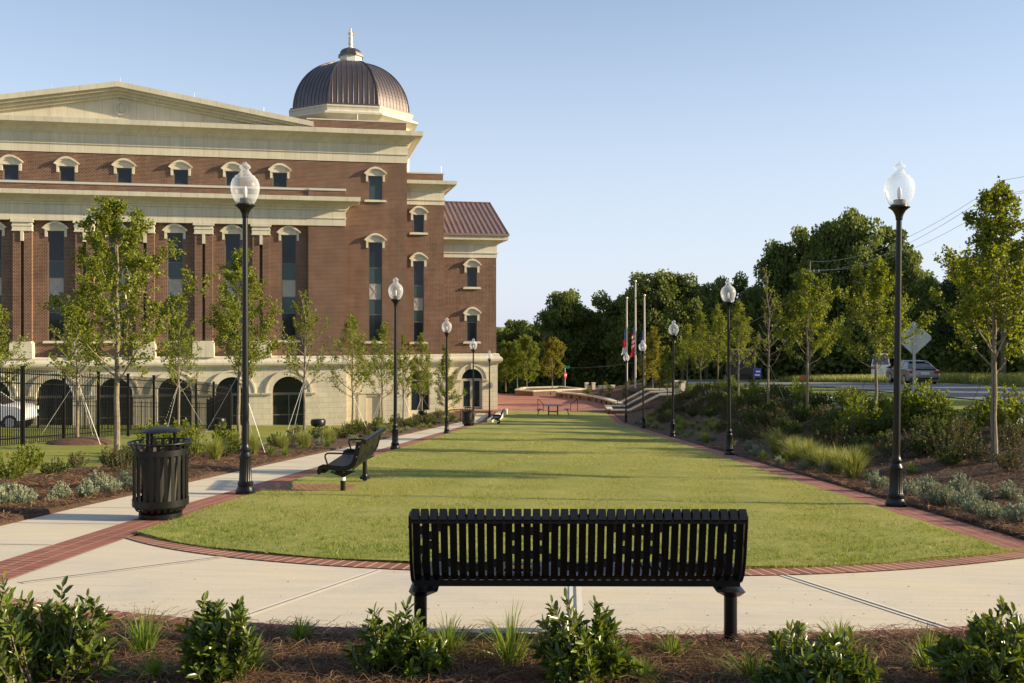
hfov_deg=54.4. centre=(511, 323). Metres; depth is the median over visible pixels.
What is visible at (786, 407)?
rose bush
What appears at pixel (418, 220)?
window
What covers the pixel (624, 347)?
flag
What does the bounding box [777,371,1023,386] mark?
roadside grass
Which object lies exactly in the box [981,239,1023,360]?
forest tree
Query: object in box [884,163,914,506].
street lamp
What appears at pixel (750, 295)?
forest tree
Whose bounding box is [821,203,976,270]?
power line
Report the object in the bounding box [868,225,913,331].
slender forest tree
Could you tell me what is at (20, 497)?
lavender bush
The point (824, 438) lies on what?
rose bush
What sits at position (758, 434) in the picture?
rose bush
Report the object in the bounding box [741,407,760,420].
green shrub
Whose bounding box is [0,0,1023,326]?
sky
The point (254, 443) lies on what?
fountain grass
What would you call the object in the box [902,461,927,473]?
strappy plant
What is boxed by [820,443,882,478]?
fountain grass
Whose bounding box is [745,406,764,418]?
rose bush
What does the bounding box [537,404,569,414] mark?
picnic table
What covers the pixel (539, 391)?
planter wall
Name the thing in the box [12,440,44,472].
bright shrub
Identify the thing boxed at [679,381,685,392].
stone pillar
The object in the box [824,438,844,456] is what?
rose bush
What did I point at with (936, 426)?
green shrub
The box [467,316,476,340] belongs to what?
window
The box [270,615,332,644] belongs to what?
grass tuft
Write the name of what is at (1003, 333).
utility pole
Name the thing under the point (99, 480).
lavender bush
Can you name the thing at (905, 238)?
power line
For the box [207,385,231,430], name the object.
metal fence
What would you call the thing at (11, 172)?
window
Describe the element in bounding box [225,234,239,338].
window
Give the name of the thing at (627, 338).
flagpole
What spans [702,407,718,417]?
green shrub
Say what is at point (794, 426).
green shrub
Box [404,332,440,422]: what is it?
young tree
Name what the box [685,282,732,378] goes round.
forest tree
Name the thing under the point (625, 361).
street lamp
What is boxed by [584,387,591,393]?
bright shrub
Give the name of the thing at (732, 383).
bright shrub
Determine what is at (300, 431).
fountain grass
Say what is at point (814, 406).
green shrub
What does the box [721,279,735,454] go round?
street lamp
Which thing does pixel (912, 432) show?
rose bush
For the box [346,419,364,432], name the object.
green shrub
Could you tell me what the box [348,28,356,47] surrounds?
statue
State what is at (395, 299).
street lamp
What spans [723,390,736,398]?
green shrub
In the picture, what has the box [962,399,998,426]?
green shrub
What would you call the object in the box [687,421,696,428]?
fountain grass
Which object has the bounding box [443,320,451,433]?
street lamp
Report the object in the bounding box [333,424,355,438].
green shrub
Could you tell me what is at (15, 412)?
parked truck
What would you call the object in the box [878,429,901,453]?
rose bush
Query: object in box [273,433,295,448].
fountain grass
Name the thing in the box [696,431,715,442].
fountain grass
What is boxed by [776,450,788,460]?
strappy plant
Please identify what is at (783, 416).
rose bush
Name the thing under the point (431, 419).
green shrub
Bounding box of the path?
[705,388,1023,423]
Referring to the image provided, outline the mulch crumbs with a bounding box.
[14,559,1019,633]
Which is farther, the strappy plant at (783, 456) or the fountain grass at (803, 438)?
the fountain grass at (803, 438)
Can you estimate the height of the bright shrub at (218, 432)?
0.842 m
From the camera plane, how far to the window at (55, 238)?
72.45 m
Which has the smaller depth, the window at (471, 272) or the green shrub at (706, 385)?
the green shrub at (706, 385)
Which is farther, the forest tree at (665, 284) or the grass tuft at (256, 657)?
the forest tree at (665, 284)
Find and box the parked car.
[886,360,939,383]
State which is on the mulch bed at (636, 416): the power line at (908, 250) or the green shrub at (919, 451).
the green shrub at (919, 451)
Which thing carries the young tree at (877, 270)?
on the mulch bed at (636, 416)
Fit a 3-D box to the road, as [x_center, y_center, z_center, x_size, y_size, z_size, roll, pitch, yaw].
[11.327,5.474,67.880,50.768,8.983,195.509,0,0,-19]
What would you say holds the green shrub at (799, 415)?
on the mulch bed at (636, 416)
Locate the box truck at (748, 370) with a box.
[726,349,754,382]
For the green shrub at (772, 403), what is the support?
on the mulch bed at (636, 416)
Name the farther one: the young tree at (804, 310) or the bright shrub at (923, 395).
the young tree at (804, 310)
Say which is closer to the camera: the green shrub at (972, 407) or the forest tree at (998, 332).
the green shrub at (972, 407)
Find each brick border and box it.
[1,597,1023,641]
[125,535,1023,574]
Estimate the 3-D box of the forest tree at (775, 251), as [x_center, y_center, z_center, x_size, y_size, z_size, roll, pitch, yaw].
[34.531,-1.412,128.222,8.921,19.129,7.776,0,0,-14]
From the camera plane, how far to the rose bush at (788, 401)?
36.30 m
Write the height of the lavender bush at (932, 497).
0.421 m
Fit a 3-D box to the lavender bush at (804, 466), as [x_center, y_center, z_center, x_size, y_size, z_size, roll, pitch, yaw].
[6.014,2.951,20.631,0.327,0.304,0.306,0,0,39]
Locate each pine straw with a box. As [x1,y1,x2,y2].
[0,445,330,521]
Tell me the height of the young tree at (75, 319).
5.532 m
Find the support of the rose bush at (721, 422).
on the mulch bed at (636, 416)
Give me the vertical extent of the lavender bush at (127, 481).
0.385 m
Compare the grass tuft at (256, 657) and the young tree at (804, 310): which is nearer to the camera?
the grass tuft at (256, 657)
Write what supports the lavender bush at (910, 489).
on the mulch bed at (636, 416)
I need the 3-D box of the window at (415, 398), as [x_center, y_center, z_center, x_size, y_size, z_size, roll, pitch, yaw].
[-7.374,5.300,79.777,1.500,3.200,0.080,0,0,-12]
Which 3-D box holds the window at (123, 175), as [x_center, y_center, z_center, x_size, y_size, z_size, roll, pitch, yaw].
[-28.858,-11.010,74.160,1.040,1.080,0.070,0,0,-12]
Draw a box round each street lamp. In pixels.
[230,163,259,494]
[388,277,402,448]
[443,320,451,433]
[471,345,475,425]
[487,352,491,418]
[623,355,628,422]
[639,340,645,428]
[669,320,678,436]
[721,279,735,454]
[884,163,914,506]
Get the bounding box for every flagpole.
[626,297,627,388]
[634,280,636,387]
[643,294,645,385]
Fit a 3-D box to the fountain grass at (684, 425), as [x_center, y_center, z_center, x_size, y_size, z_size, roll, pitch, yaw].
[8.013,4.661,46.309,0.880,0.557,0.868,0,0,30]
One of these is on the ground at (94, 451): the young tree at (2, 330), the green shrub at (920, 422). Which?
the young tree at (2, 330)
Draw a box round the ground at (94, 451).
[0,327,1023,643]
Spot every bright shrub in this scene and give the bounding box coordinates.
[0,451,31,480]
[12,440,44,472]
[127,435,149,450]
[134,418,169,444]
[158,417,196,443]
[179,422,207,457]
[211,420,241,444]
[220,430,241,453]
[350,419,364,428]
[370,414,386,427]
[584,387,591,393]
[720,376,739,390]
[741,378,761,398]
[789,378,809,391]
[789,380,815,404]
[831,385,861,407]
[831,403,871,438]
[837,392,883,429]
[861,391,889,411]
[885,391,921,431]
[889,377,940,422]
[912,383,953,419]
[946,406,987,436]
[974,383,1023,431]
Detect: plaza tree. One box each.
[496,340,519,391]
[506,339,536,387]
[511,334,539,386]
[536,337,567,388]
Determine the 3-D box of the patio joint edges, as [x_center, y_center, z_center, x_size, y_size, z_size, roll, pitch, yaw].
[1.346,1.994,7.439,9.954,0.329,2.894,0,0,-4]
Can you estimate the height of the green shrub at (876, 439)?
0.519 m
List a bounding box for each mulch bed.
[0,412,476,525]
[0,608,965,682]
[573,382,666,400]
[614,396,1023,539]
[627,394,656,408]
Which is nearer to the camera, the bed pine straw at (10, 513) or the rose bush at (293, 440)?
the bed pine straw at (10, 513)
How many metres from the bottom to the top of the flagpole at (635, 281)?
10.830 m
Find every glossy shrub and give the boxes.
[0,570,121,682]
[173,590,259,682]
[339,594,456,682]
[527,587,643,682]
[748,619,884,682]
[923,594,1023,682]
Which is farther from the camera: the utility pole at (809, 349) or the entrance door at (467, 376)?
the utility pole at (809, 349)
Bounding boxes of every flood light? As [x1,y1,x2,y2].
[212,418,225,428]
[310,419,325,427]
[418,410,426,420]
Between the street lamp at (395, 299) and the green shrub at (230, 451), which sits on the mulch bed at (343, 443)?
the green shrub at (230, 451)
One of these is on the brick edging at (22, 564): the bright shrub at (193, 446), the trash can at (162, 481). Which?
the trash can at (162, 481)
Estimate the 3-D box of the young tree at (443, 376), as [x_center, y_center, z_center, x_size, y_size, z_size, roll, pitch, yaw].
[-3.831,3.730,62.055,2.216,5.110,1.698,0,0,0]
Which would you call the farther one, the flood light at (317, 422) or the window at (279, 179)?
the window at (279, 179)
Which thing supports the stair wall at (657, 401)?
on the ground at (94, 451)
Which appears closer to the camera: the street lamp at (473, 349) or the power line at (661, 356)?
the street lamp at (473, 349)
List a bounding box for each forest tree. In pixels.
[496,319,528,375]
[496,327,516,342]
[514,322,543,378]
[523,310,575,377]
[533,288,591,386]
[563,307,608,367]
[583,289,629,372]
[603,286,650,383]
[615,268,689,381]
[653,272,710,379]
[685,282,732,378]
[710,270,755,348]
[730,284,773,360]
[753,238,812,348]
[769,224,824,341]
[794,218,864,343]
[815,206,891,375]
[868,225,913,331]
[874,244,929,329]
[901,273,944,329]
[919,267,938,278]
[955,303,1000,370]
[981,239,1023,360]
[989,323,1008,366]
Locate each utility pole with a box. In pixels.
[808,261,819,374]
[1001,180,1021,373]
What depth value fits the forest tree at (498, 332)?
149.01 m
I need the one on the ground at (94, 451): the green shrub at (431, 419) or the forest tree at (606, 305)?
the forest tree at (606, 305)
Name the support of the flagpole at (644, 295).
on the mulch bed at (616, 392)
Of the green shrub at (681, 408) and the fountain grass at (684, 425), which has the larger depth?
the green shrub at (681, 408)
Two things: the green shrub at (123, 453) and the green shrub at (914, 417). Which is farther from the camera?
the green shrub at (914, 417)
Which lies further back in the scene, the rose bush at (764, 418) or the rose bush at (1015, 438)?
the rose bush at (764, 418)
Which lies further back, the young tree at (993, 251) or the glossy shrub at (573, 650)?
the young tree at (993, 251)
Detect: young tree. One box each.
[0,304,34,389]
[36,289,115,444]
[38,196,220,463]
[155,305,205,429]
[198,247,285,451]
[272,289,340,431]
[323,313,382,426]
[359,321,402,423]
[389,333,418,419]
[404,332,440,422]
[434,343,466,415]
[637,326,666,386]
[655,345,685,403]
[674,324,705,387]
[681,311,716,384]
[690,303,734,380]
[720,300,761,393]
[749,268,787,402]
[765,268,845,413]
[828,254,937,422]
[928,175,1023,470]
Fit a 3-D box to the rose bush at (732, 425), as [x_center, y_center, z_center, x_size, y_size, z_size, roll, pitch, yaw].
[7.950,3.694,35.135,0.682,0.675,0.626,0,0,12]
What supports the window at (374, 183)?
in the courthouse
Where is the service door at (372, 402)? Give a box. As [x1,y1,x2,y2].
[366,396,379,422]
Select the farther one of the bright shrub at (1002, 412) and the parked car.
the parked car
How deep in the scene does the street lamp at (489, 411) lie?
67.16 m
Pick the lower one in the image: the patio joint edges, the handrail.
the patio joint edges
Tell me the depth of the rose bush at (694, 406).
51.68 m
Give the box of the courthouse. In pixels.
[0,47,509,424]
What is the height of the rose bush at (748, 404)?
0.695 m
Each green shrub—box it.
[40,456,70,474]
[110,448,136,466]
[218,438,236,456]
[266,432,285,446]
[309,425,329,438]
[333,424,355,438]
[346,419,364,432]
[369,421,384,431]
[389,417,404,426]
[401,420,413,427]
[422,414,437,423]
[448,413,455,419]
[660,403,669,410]
[678,405,686,412]
[682,391,690,399]
[685,406,698,416]
[689,390,700,397]
[690,384,704,392]
[695,382,711,388]
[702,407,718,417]
[703,381,715,390]
[710,391,722,398]
[712,381,723,391]
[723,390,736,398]
[724,398,739,406]
[733,391,743,399]
[736,395,743,405]
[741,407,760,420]
[742,414,755,426]
[745,393,762,407]
[751,401,765,411]
[755,412,773,426]
[759,387,778,397]
[765,399,782,413]
[769,383,786,392]
[772,417,800,433]
[776,386,790,398]
[781,419,805,435]
[788,405,811,421]
[790,401,812,413]
[801,399,817,409]
[803,392,818,405]
[809,405,826,420]
[809,417,830,432]
[813,391,833,406]
[817,415,844,435]
[820,402,847,421]
[828,404,859,420]
[840,387,868,406]
[845,433,870,448]
[848,427,869,439]
[862,409,892,435]
[865,431,901,449]
[905,436,935,456]
[906,414,935,431]
[913,415,950,431]
[914,419,961,445]
[919,397,960,423]
[922,419,952,439]
[934,443,966,465]
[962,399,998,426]
[1000,412,1023,437]
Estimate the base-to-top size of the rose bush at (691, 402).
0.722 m
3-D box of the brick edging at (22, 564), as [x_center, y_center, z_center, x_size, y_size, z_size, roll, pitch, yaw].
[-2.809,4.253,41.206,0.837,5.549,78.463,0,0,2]
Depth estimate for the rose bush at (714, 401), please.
48.97 m
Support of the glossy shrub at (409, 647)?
on the mulch bed at (349, 669)
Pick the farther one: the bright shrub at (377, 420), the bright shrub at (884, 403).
the bright shrub at (377, 420)
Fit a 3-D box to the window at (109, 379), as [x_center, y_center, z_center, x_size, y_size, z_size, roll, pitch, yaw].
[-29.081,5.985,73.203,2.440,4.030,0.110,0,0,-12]
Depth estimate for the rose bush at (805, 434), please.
26.19 m
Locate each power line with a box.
[570,289,807,367]
[813,181,1001,261]
[816,211,983,269]
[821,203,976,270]
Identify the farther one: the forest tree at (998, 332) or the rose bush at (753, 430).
the forest tree at (998, 332)
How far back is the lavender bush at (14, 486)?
12.37 m
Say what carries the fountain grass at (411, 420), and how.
on the mulch bed at (343, 443)
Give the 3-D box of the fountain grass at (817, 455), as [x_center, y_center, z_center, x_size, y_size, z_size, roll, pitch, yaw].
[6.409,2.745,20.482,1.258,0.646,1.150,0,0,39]
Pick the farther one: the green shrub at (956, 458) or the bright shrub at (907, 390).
the bright shrub at (907, 390)
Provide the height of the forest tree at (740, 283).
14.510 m
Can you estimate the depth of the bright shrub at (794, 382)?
39.82 m
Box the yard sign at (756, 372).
[753,368,760,377]
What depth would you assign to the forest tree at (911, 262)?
115.54 m
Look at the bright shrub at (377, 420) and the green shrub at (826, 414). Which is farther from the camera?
the bright shrub at (377, 420)
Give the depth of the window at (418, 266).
79.73 m
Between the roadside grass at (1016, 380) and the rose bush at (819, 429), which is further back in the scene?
the roadside grass at (1016, 380)
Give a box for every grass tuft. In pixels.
[99,648,180,682]
[100,603,179,657]
[242,630,285,672]
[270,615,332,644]
[420,613,498,656]
[449,596,545,666]
[610,653,693,682]
[633,628,699,662]
[680,638,784,682]
[795,614,886,648]
[877,621,941,673]
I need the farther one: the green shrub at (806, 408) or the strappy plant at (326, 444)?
the green shrub at (806, 408)
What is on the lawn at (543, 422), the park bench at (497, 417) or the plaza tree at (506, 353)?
the park bench at (497, 417)
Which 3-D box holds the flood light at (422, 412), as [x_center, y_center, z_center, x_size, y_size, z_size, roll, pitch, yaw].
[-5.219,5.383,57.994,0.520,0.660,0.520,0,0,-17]
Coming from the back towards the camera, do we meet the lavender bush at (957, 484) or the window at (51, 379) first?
the window at (51, 379)
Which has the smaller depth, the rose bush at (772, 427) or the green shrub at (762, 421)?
the rose bush at (772, 427)
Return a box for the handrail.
[616,381,659,404]
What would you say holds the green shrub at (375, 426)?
on the mulch bed at (343, 443)
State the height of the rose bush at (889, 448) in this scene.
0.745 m
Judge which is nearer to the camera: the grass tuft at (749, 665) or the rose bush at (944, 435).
the grass tuft at (749, 665)
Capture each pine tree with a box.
[926,279,967,370]
[942,256,976,282]
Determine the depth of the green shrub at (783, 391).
41.08 m
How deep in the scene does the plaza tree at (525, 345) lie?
104.65 m
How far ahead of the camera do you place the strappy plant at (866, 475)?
18.16 m
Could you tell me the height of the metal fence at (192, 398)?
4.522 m
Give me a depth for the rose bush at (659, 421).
56.30 m
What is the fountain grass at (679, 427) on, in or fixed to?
on the mulch bed at (636, 416)
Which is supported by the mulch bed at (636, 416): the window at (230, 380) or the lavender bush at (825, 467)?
the lavender bush at (825, 467)
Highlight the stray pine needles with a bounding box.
[29,597,1023,635]
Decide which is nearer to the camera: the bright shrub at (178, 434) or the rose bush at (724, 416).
the bright shrub at (178, 434)
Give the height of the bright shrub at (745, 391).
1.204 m
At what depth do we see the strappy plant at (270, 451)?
23.48 m
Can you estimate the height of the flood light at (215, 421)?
0.660 m
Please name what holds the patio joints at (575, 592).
on the patio
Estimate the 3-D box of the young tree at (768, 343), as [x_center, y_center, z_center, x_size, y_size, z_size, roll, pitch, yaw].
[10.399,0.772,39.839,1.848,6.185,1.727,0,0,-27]
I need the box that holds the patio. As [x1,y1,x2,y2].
[0,538,1023,633]
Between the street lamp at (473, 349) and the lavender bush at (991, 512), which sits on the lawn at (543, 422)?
the street lamp at (473, 349)
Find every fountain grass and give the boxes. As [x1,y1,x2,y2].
[198,435,232,459]
[239,431,268,453]
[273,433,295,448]
[288,429,311,444]
[292,430,316,447]
[315,427,337,441]
[328,429,340,439]
[404,417,416,424]
[645,417,654,424]
[651,421,661,428]
[674,415,686,424]
[675,424,684,431]
[677,420,690,427]
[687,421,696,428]
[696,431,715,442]
[705,417,717,423]
[705,421,713,430]
[708,420,721,432]
[759,424,796,454]
[765,433,804,460]
[779,436,833,465]
[785,432,811,448]
[801,445,834,469]
[817,443,860,473]
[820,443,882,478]
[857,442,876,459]
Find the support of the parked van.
on the ground at (94, 451)
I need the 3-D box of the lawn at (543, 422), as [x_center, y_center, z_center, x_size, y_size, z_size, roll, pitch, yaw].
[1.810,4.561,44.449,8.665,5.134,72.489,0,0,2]
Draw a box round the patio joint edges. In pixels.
[19,556,950,626]
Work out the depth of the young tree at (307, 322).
31.96 m
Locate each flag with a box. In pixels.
[621,329,625,354]
[630,327,634,356]
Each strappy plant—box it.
[262,445,277,454]
[277,446,291,455]
[321,439,334,446]
[757,450,774,458]
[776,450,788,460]
[858,471,876,479]
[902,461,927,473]
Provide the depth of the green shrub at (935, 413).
24.08 m
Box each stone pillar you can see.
[674,380,678,392]
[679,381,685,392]
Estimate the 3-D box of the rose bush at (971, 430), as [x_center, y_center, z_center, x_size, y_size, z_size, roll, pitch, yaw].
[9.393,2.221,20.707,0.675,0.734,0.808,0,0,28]
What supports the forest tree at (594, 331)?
on the ground at (94, 451)
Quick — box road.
[650,379,1023,402]
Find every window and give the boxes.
[0,230,1,337]
[1,383,8,396]
[4,165,18,179]
[38,379,71,424]
[48,231,63,340]
[60,167,74,180]
[100,379,132,424]
[109,234,123,340]
[117,168,131,182]
[165,378,187,424]
[168,233,182,339]
[174,170,187,184]
[216,377,241,424]
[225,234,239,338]
[226,172,239,185]
[272,376,302,424]
[273,173,286,186]
[281,235,295,339]
[368,176,381,199]
[369,243,381,340]
[411,371,428,409]
[413,215,423,232]
[413,261,423,341]
[467,268,476,286]
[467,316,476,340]
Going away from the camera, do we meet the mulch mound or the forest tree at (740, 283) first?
the mulch mound
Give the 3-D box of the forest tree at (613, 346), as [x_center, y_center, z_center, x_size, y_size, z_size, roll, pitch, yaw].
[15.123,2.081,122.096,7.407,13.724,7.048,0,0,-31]
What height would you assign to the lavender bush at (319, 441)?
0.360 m
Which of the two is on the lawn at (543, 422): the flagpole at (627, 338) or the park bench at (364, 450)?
the park bench at (364, 450)
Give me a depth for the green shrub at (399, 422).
48.34 m
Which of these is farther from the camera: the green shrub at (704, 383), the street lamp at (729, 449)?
the green shrub at (704, 383)
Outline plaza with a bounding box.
[452,394,605,411]
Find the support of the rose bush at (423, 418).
on the mulch bed at (343, 443)
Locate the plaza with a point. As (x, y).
(511, 402)
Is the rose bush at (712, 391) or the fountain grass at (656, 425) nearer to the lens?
the fountain grass at (656, 425)
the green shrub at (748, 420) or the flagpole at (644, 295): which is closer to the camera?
the green shrub at (748, 420)
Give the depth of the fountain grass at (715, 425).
38.72 m
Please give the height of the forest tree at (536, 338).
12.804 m
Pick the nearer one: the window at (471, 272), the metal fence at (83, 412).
the metal fence at (83, 412)
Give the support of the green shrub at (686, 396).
on the mulch bed at (636, 416)
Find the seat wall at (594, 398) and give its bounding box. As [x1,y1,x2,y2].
[555,391,622,404]
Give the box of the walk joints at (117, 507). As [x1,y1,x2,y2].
[13,429,441,544]
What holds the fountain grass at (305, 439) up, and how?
on the mulch bed at (343, 443)
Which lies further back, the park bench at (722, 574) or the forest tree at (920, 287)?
the forest tree at (920, 287)
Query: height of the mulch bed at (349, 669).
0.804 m
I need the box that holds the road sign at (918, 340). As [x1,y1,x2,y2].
[901,322,930,390]
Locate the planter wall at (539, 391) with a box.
[514,386,584,395]
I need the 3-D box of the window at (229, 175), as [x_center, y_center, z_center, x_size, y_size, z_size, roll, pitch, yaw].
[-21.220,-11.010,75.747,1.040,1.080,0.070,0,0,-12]
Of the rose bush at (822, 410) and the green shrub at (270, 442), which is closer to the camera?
the green shrub at (270, 442)
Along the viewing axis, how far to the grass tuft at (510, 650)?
5.14 m
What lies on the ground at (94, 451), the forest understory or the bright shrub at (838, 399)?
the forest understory
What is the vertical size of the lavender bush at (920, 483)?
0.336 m
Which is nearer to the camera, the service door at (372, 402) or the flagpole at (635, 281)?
the service door at (372, 402)
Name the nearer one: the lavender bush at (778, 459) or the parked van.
the lavender bush at (778, 459)
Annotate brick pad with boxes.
[262,484,354,490]
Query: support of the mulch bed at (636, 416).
on the ground at (94, 451)
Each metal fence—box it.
[0,366,230,445]
[17,398,203,428]
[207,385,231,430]
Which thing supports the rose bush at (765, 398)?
on the mulch bed at (636, 416)
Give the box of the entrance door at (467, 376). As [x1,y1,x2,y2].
[462,369,481,408]
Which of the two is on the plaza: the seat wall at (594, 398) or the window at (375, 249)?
the seat wall at (594, 398)
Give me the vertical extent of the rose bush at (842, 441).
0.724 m
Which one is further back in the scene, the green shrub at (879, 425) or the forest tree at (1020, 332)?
the forest tree at (1020, 332)
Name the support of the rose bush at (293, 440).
on the mulch bed at (343, 443)
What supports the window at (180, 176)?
in the courthouse
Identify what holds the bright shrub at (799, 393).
on the mulch bed at (636, 416)
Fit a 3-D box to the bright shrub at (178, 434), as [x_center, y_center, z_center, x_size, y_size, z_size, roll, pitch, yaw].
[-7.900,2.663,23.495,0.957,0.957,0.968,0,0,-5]
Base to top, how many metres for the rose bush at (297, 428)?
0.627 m
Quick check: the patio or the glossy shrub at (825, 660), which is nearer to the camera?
the glossy shrub at (825, 660)
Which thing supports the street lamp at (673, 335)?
on the brick edging at (987, 535)
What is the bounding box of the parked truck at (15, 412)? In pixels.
[1,392,38,426]
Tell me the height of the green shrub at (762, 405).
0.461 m
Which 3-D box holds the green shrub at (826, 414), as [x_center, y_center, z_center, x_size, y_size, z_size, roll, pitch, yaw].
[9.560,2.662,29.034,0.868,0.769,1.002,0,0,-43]
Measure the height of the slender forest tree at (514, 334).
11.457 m
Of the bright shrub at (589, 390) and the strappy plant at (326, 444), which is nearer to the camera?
the strappy plant at (326, 444)
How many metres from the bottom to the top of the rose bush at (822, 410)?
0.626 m
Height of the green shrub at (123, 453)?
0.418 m
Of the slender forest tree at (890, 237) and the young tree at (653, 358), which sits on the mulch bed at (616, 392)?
the young tree at (653, 358)
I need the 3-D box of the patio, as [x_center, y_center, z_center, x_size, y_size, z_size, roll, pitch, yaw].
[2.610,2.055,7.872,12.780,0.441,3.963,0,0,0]
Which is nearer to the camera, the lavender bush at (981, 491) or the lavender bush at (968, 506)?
the lavender bush at (968, 506)
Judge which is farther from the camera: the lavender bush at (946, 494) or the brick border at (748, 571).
the lavender bush at (946, 494)
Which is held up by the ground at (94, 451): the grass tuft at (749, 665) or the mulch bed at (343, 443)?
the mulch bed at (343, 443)
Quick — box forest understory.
[498,314,1023,393]
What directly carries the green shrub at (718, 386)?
on the ground at (94, 451)
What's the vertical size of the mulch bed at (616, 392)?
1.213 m
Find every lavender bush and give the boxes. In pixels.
[0,483,17,505]
[4,481,23,497]
[11,484,37,504]
[43,494,57,502]
[49,480,72,499]
[75,477,99,497]
[88,470,109,486]
[100,477,123,493]
[111,468,136,490]
[315,436,324,444]
[350,435,358,442]
[742,440,752,450]
[748,445,761,455]
[752,443,763,451]
[773,455,784,463]
[795,459,809,470]
[818,459,833,472]
[864,469,888,488]
[903,478,921,495]
[915,475,938,491]
[918,482,949,503]
[934,485,960,505]
[947,471,973,493]
[951,486,979,506]
[961,493,988,513]
[973,480,995,498]
[977,500,1007,518]
[995,479,1023,498]
[1000,495,1023,524]
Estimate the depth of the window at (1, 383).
71.66 m
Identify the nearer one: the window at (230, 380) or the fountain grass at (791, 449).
the fountain grass at (791, 449)
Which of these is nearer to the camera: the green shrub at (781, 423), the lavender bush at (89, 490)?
the lavender bush at (89, 490)
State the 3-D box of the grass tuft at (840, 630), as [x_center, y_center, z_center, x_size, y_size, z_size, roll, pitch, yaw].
[1.821,1.729,5.582,0.534,0.255,0.578,0,0,0]
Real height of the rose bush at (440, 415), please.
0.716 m
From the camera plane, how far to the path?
41.33 m
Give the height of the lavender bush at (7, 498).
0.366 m
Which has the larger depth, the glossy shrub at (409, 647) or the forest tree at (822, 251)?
the forest tree at (822, 251)
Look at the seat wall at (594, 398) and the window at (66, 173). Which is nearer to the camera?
the window at (66, 173)
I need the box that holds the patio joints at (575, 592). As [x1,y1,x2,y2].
[22,556,956,629]
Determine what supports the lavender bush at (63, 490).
on the mulch bed at (343, 443)
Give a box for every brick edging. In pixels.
[0,411,497,582]
[608,414,1023,548]
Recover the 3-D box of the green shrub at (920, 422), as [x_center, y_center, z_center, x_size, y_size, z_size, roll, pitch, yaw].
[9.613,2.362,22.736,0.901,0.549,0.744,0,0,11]
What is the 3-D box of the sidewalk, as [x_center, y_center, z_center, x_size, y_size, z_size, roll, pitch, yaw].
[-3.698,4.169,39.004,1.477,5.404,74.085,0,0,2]
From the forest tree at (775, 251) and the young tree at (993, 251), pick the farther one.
the forest tree at (775, 251)
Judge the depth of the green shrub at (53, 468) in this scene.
16.75 m
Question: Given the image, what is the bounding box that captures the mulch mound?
[46,436,113,445]
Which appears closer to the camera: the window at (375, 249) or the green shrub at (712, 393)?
the green shrub at (712, 393)
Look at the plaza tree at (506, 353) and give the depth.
105.82 m
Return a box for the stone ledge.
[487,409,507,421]
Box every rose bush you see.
[67,451,89,467]
[98,444,117,466]
[105,444,131,472]
[122,445,131,454]
[285,423,298,444]
[289,424,306,434]
[359,422,372,434]
[419,415,428,423]
[435,412,443,420]
[656,412,666,423]
[661,412,669,421]
[671,401,680,412]
[674,410,687,418]
[689,397,700,406]
[691,391,702,401]
[691,398,702,409]
[694,392,706,401]
[699,386,712,398]
[703,400,715,412]
[706,387,717,396]
[709,394,722,405]
[715,416,726,431]
[717,411,726,420]
[725,400,739,413]
[731,418,745,434]
[733,422,751,440]
[734,404,749,421]
[737,397,751,410]
[744,418,764,438]
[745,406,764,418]
[752,422,774,443]
[757,388,775,403]
[760,405,779,425]
[763,423,779,434]
[767,402,788,426]
[773,411,793,425]
[780,390,799,411]
[781,397,796,413]
[802,427,819,445]
[806,424,830,442]
[811,428,839,450]
[814,403,836,418]
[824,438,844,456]
[826,423,850,449]
[837,415,866,439]
[874,428,910,460]
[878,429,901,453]
[901,417,941,454]
[923,426,963,461]
[942,416,975,449]
[946,412,981,441]
[956,425,990,463]
[986,419,1023,449]
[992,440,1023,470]
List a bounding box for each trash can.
[127,426,193,520]
[462,407,473,425]
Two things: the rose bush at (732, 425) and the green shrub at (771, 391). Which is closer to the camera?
the rose bush at (732, 425)
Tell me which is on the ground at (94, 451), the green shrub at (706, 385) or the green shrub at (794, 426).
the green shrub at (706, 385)
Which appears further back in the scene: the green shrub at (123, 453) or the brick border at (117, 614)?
the green shrub at (123, 453)
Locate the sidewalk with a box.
[0,413,487,560]
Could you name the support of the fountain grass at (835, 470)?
on the mulch bed at (636, 416)
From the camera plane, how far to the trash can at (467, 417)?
53.22 m
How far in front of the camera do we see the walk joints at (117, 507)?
12.25 m
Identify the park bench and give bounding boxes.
[317,427,385,490]
[408,509,748,641]
[491,409,504,423]
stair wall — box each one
[605,390,671,413]
[610,393,677,413]
[613,388,671,404]
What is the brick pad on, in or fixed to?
on the lawn at (543, 422)
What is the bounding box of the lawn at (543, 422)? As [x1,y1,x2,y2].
[138,411,1007,565]
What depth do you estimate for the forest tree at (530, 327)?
136.87 m

